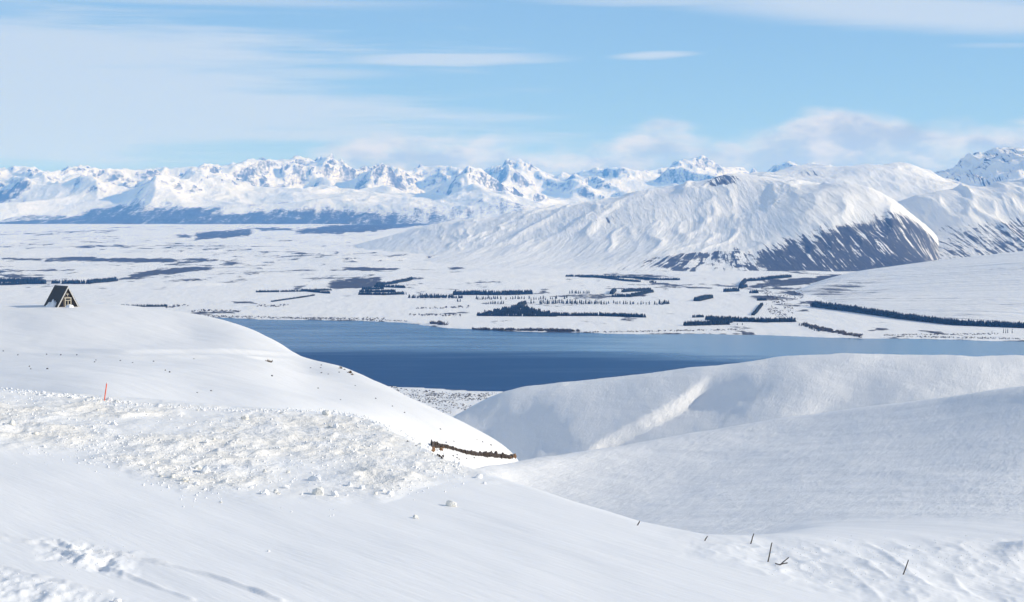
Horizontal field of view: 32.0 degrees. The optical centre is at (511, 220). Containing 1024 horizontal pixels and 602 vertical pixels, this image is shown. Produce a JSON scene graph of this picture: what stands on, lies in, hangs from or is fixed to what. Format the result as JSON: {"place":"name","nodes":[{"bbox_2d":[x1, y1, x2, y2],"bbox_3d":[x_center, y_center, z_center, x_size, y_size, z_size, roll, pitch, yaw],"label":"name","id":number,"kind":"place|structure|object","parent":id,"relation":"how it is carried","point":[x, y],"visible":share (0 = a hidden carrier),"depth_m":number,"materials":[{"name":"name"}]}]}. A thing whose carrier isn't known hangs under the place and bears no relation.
{"place":"outdoors","nodes":[
{"label":"outdoors","id":0,"kind":"place"},
{"bbox_2d":[0,153,831,223],"bbox_3d":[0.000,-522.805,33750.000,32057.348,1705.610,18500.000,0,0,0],"label":"mountains","id":1,"kind":"structure","parent":0,"point":[297,189],"depth_m":29950.87,"materials":[{"name":"white snow"}]},
{"bbox_2d":[0,303,1023,601],"bbox_3d":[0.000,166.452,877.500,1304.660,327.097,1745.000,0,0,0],"label":"snow slope","id":2,"kind":"structure","parent":0,"point":[832,461],"depth_m":145.45,"materials":[{"name":"white snow"}]},
{"bbox_2d":[7,420,15,424],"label":"snow block","id":3,"kind":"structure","parent":2,"relation":"on","point":[11,422],"depth_m":135.73,"materials":[{"name":"white snow"}]},
{"bbox_2d":[46,299,56,306],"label":"snow drift","id":4,"kind":"object","parent":2,"relation":"on","point":[52,303],"visible":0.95,"depth_m":491.70,"materials":[{"name":"white snow"}]},
{"bbox_2d":[44,285,78,306],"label":"hut","id":5,"kind":"object","parent":2,"relation":"on","point":[62,296],"visible":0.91,"depth_m":493.17,"materials":[{"name":"wood"}]},
{"bbox_2d":[65,297,71,306],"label":"window","id":6,"kind":"structure","parent":5,"relation":"in","point":[68,299],"depth_m":492.46,"materials":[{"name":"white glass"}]},
{"bbox_2d":[200,465,210,473],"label":"snow block","id":7,"kind":"object","parent":2,"relation":"on","point":[204,469],"depth_m":117.73,"materials":[{"name":"white snow"}]},
{"bbox_2d":[241,415,248,419],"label":"snow block","id":8,"kind":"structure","parent":2,"relation":"on","point":[245,417],"depth_m":160.79,"materials":[{"name":"white snow"}]},
{"bbox_2d":[261,489,268,494],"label":"snow block","id":9,"kind":"object","parent":2,"relation":"on","point":[265,491],"depth_m":109.59,"materials":[{"name":"white snow"}]},
{"bbox_2d":[307,475,320,481],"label":"snow block","id":10,"kind":"object","parent":2,"relation":"on","point":[317,478],"depth_m":118.63,"materials":[{"name":"white snow"}]},
{"bbox_2d":[312,486,323,494],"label":"snow block","id":11,"kind":"object","parent":2,"relation":"on","point":[318,490],"depth_m":111.72,"materials":[{"name":"white snow"}]},
{"bbox_2d":[322,410,330,415],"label":"snow block","id":12,"kind":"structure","parent":2,"relation":"on","point":[326,412],"depth_m":173.22,"materials":[{"name":"white snow"}]},
{"bbox_2d":[331,490,338,495],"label":"snow block","id":13,"kind":"object","parent":2,"relation":"on","point":[334,493],"depth_m":111.77,"materials":[{"name":"white snow"}]},
{"bbox_2d":[386,490,393,494],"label":"snow block","id":14,"kind":"object","parent":2,"relation":"on","point":[389,492],"depth_m":114.92,"materials":[{"name":"white snow"}]},
{"bbox_2d":[445,500,456,506],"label":"snow block","id":15,"kind":"object","parent":2,"relation":"on","point":[450,503],"depth_m":112.79,"materials":[{"name":"white snow"}]},
{"bbox_2d":[430,439,516,458],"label":"rock ledge","id":16,"kind":"object","parent":2,"relation":"on","point":[436,445],"visible":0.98,"depth_m":277.52,"materials":[{"name":"stone"}]},
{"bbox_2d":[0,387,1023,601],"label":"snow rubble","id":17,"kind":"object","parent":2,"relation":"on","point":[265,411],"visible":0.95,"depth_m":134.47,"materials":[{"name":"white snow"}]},
{"bbox_2d":[0,224,1023,416],"bbox_3d":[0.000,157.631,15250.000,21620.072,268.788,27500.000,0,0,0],"label":"valley floor","id":18,"kind":"structure","parent":0,"point":[213,267],"depth_m":6907.04,"materials":[{"name":"white snow"}]},
{"bbox_2d":[0,277,45,284],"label":"conifer belt","id":19,"kind":"object","parent":18,"relation":"on","point":[9,281],"visible":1,"depth_m":6931.34,"materials":[{"name":"green plant"}]},
{"bbox_2d":[61,277,117,283],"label":"conifer belt","id":20,"kind":"object","parent":18,"relation":"on","point":[96,280],"visible":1,"depth_m":6902.39,"materials":[{"name":"green plant"}]},
{"bbox_2d":[121,304,167,306],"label":"conifer belt","id":21,"kind":"object","parent":18,"relation":"on","point":[155,305],"visible":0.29,"depth_m":5490.46,"materials":[{"name":"plant"}]},
{"bbox_2d":[271,294,314,301],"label":"conifer belt","id":22,"kind":"object","parent":18,"relation":"on","point":[293,297],"visible":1,"depth_m":6004.29,"materials":[{"name":"green plant"}]},
{"bbox_2d":[256,288,330,293],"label":"conifer belt","id":23,"kind":"object","parent":18,"relation":"on","point":[317,290],"visible":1,"depth_m":6418.91,"materials":[{"name":"green plant"}]},
{"bbox_2d":[205,315,406,321],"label":"willow scrub","id":24,"kind":"object","parent":18,"relation":"on","point":[338,318],"visible":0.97,"depth_m":4903.77,"materials":[{"name":"brown plant"}]},
{"bbox_2d":[166,304,468,315],"bbox_3d":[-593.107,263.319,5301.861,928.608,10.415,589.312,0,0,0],"label":"willow scrub","id":25,"kind":"object","parent":18,"relation":"on","point":[178,305],"visible":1,"depth_m":5405.69,"materials":[{"name":"plant"}]},
{"bbox_2d":[358,276,412,294],"bbox_3d":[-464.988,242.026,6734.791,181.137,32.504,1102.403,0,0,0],"label":"conifer belt","id":26,"kind":"object","parent":18,"relation":"on","point":[370,290],"visible":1,"depth_m":6581.84,"materials":[{"name":"green plant"}]},
{"bbox_2d":[408,293,462,297],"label":"conifer belt","id":27,"kind":"object","parent":18,"relation":"on","point":[426,295],"visible":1,"depth_m":6002.52,"materials":[{"name":"green plant"}]},
{"bbox_2d":[429,320,448,324],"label":"willow scrub","id":28,"kind":"object","parent":18,"relation":"on","point":[438,322],"visible":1,"depth_m":4596.21,"materials":[{"name":"plant"}]},
{"bbox_2d":[390,385,494,413],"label":"willow scrub","id":29,"kind":"object","parent":18,"relation":"on","point":[446,397],"visible":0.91,"depth_m":2704.35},
{"bbox_2d":[453,289,532,294],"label":"conifer belt","id":30,"kind":"object","parent":18,"relation":"on","point":[503,292],"visible":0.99,"depth_m":6176.17,"materials":[{"name":"green plant"}]},
{"bbox_2d":[472,327,579,331],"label":"willow scrub","id":31,"kind":"object","parent":18,"relation":"on","point":[534,329],"visible":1,"depth_m":4368.29,"materials":[{"name":"brown plant"}]},
{"bbox_2d":[476,300,645,317],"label":"conifer belt","id":32,"kind":"object","parent":18,"relation":"on","point":[524,310],"visible":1,"depth_m":5023.18,"materials":[{"name":"green plant"}]},
{"bbox_2d":[565,274,679,282],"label":"conifer belt","id":33,"kind":"object","parent":18,"relation":"on","point":[617,277],"visible":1,"depth_m":7393.40,"materials":[{"name":"green plant"}]},
{"bbox_2d":[609,287,653,296],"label":"conifer belt","id":34,"kind":"object","parent":18,"relation":"on","point":[646,290],"visible":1,"depth_m":6281.45,"materials":[{"name":"green plant"}]},
{"bbox_2d":[692,314,703,317],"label":"conifer belt","id":35,"kind":"object","parent":18,"relation":"on","point":[697,316],"visible":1,"depth_m":4949.44,"materials":[{"name":"green plant"}]},
{"bbox_2d":[693,294,712,300],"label":"conifer belt","id":36,"kind":"object","parent":18,"relation":"on","point":[703,297],"visible":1,"depth_m":5858.85,"materials":[{"name":"green plant"}]},
{"bbox_2d":[723,288,739,291],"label":"conifer belt","id":37,"kind":"object","parent":18,"relation":"on","point":[731,290],"visible":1,"depth_m":6490.44,"materials":[{"name":"green plant"}]},
{"bbox_2d":[683,315,796,325],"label":"conifer belt","id":38,"kind":"object","parent":18,"relation":"on","point":[721,320],"visible":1,"depth_m":4711.18,"materials":[{"name":"green plant"}]},
{"bbox_2d":[751,302,762,314],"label":"conifer belt","id":39,"kind":"object","parent":18,"relation":"on","point":[757,309],"visible":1,"depth_m":5269.37,"materials":[{"name":"green plant"}]},
{"bbox_2d":[756,297,766,300],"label":"conifer belt","id":40,"kind":"object","parent":18,"relation":"on","point":[761,299],"visible":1,"depth_m":5840.68,"materials":[{"name":"green plant"}]},
{"bbox_2d":[738,274,791,287],"bbox_3d":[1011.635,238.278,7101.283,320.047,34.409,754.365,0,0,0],"label":"conifer belt","id":41,"kind":"object","parent":18,"relation":"on","point":[742,284],"visible":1,"depth_m":7245.83,"materials":[{"name":"green plant"}]},
{"bbox_2d":[761,285,803,315],"bbox_3d":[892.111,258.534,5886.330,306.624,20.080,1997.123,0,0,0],"label":"willow scrub","id":42,"kind":"object","parent":18,"relation":"on","point":[776,298],"visible":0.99,"depth_m":5909.65,"materials":[{"name":"brown plant"}]},
{"bbox_2d":[583,328,1018,338],"bbox_3d":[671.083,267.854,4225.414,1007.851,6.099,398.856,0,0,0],"label":"willow scrub","id":43,"kind":"object","parent":18,"relation":"on","point":[884,334],"visible":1,"depth_m":4207.44,"materials":[{"name":"plant"}]},
{"bbox_2d":[802,322,862,337],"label":"willow scrub","id":44,"kind":"object","parent":18,"relation":"on","point":[823,328],"visible":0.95,"depth_m":4302.37,"materials":[{"name":"plant"}]},
{"bbox_2d":[810,300,1023,327],"bbox_3d":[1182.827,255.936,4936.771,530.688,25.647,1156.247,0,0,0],"label":"conifer belt","id":45,"kind":"object","parent":18,"relation":"on","point":[893,314],"visible":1,"depth_m":4798.89,"materials":[{"name":"green plant"}]},
{"bbox_2d":[0,0,1023,175],"label":"sky","id":46,"kind":"structure","parent":0,"point":[557,87],"materials":[{"name":"blue"}]},
{"bbox_2d":[213,317,1023,391],"bbox_3d":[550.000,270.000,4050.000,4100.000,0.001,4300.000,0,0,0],"label":"lake","id":47,"kind":"structure","parent":0,"point":[398,354],"depth_m":3713.71,"materials":[{"name":"blue liquid"}]},
{"bbox_2d":[353,173,939,271],"bbox_3d":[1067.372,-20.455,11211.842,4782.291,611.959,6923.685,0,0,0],"label":"hill","id":48,"kind":"structure","parent":0,"point":[737,222],"depth_m":9803.94,"materials":[{"name":"white snow"}]},
{"bbox_2d":[748,162,974,201],"bbox_3d":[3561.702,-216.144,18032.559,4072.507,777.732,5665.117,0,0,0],"label":"mountain","id":49,"kind":"structure","parent":0,"point":[897,181],"depth_m":17115.15,"materials":[{"name":"white snow"}]},
{"bbox_2d":[795,251,1023,323],"bbox_3d":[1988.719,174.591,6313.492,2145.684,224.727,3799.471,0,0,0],"label":"hill","id":50,"kind":"structure","parent":0,"point":[990,287],"depth_m":6039.45,"materials":[{"name":"white snow"}]},
{"bbox_2d":[898,178,1023,258],"bbox_3d":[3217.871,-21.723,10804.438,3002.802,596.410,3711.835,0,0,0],"label":"hill","id":51,"kind":"structure","parent":0,"point":[961,220],"depth_m":10512.11,"materials":[{"name":"white snow"}]},
{"bbox_2d":[934,147,1023,186],"bbox_3d":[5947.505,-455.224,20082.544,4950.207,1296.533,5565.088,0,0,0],"label":"mountain","id":52,"kind":"structure","parent":0,"point":[991,166],"depth_m":19032.89,"materials":[{"name":"white snow"}]}
]}

